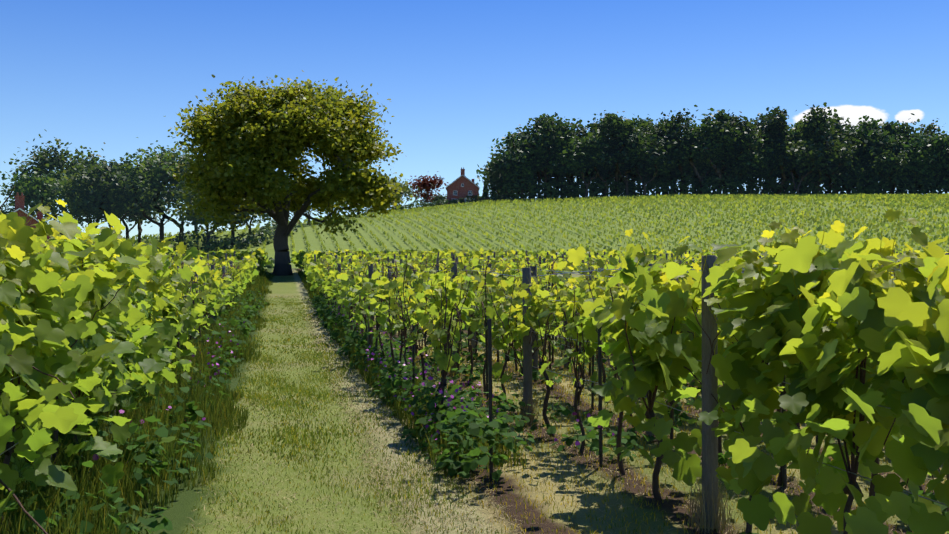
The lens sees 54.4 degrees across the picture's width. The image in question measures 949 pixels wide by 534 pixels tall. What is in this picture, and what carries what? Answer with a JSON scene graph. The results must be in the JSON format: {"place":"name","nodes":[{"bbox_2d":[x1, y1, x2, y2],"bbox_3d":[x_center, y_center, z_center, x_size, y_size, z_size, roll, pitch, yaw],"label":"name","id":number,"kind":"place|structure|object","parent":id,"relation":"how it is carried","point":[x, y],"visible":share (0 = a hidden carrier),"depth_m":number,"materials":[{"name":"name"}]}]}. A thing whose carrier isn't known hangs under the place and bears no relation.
{"place":"outdoors","nodes":[
{"label":"outdoors","id":0,"kind":"place"},
{"bbox_2d":[0,0,948,239],"label":"sky","id":1,"kind":"structure","parent":0,"point":[458,76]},
{"bbox_2d":[0,197,948,533],"bbox_3d":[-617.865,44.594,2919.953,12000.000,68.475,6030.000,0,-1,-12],"label":"terrain","id":2,"kind":"structure","parent":0,"point":[180,515],"depth_m":8.87,"materials":[{"name":"green plant"}]},
{"bbox_2d":[12,192,49,241],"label":"house","id":3,"kind":"structure","parent":2,"relation":"on","point":[19,207],"depth_m":141.06,"materials":[{"name":"brick"}]},
{"bbox_2d":[164,70,412,275],"bbox_3d":[-13.037,-6.890,68.805,18.712,15.413,17.530,0,-1,-12],"label":"oak tree","id":4,"kind":"object","parent":2,"relation":"on","point":[231,122],"depth_m":64.33,"materials":[{"name":"green plant"}]},
{"bbox_2d":[92,306,626,462],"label":"wildflowers","id":5,"kind":"object","parent":2,"relation":"on","point":[449,399],"visible":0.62,"depth_m":10.45,"materials":[{"name":"purple plant"}]},
{"bbox_2d":[53,293,818,485],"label":"vine stakes","id":6,"kind":"object","parent":2,"relation":"on","point":[488,348],"visible":0.04,"depth_m":8.43,"materials":[{"name":"brown wood"}]},
{"bbox_2d":[446,167,488,205],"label":"house","id":7,"kind":"structure","parent":2,"relation":"on","point":[462,185],"depth_m":295.09,"materials":[{"name":"brick"}]},
{"bbox_2d":[0,289,946,533],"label":"weed leaves","id":8,"kind":"object","parent":2,"relation":"on","point":[477,428],"visible":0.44,"depth_m":9.23,"materials":[{"name":"green plant"}]},
{"bbox_2d":[0,187,948,533],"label":"vine","id":9,"kind":"object","parent":2,"relation":"on","point":[896,328],"depth_m":5.85,"materials":[{"name":"green plant"}]},
{"bbox_2d":[26,102,948,267],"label":"wood trees","id":10,"kind":"object","parent":2,"relation":"on","point":[734,134],"materials":[{"name":"green plant"}]},
{"bbox_2d":[0,129,271,232],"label":"tree leaves","id":11,"kind":"object","parent":10,"relation":"attached to","point":[76,179],"visible":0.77,"depth_m":172.91,"materials":[{"name":"green plant"}]},
{"bbox_2d":[404,171,448,202],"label":"copper beech leaves","id":12,"kind":"object","parent":10,"relation":"attached to","point":[424,184],"visible":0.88,"depth_m":316.78,"materials":[{"name":"red plant"}]},
{"bbox_2d":[476,183,495,198],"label":"conifer leaves","id":13,"kind":"object","parent":10,"relation":"on","point":[484,194],"visible":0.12,"depth_m":355.30,"materials":[{"name":"green plant"}]},
{"bbox_2d":[93,193,948,252],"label":"distant vineyard rows","id":14,"kind":"object","parent":2,"relation":"on","point":[927,199],"visible":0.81,"depth_m":203.87,"materials":[{"name":"green plant"}]},
{"bbox_2d":[104,250,948,533],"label":"trellis posts","id":15,"kind":"object","parent":2,"relation":"on","point":[709,438],"visible":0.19,"depth_m":6.42,"materials":[{"name":"brown wood"}]},
{"bbox_2d":[0,257,945,505],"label":"trellis wires","id":16,"kind":"object","parent":15,"relation":"attached to","point":[594,342],"visible":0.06,"depth_m":9.98,"materials":[{"name":"grey metal"}]},
{"bbox_2d":[189,312,943,533],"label":"dry grass clippings","id":17,"kind":"object","parent":2,"relation":"on","point":[720,503],"depth_m":7.84,"materials":[{"name":"plant"}]}
]}

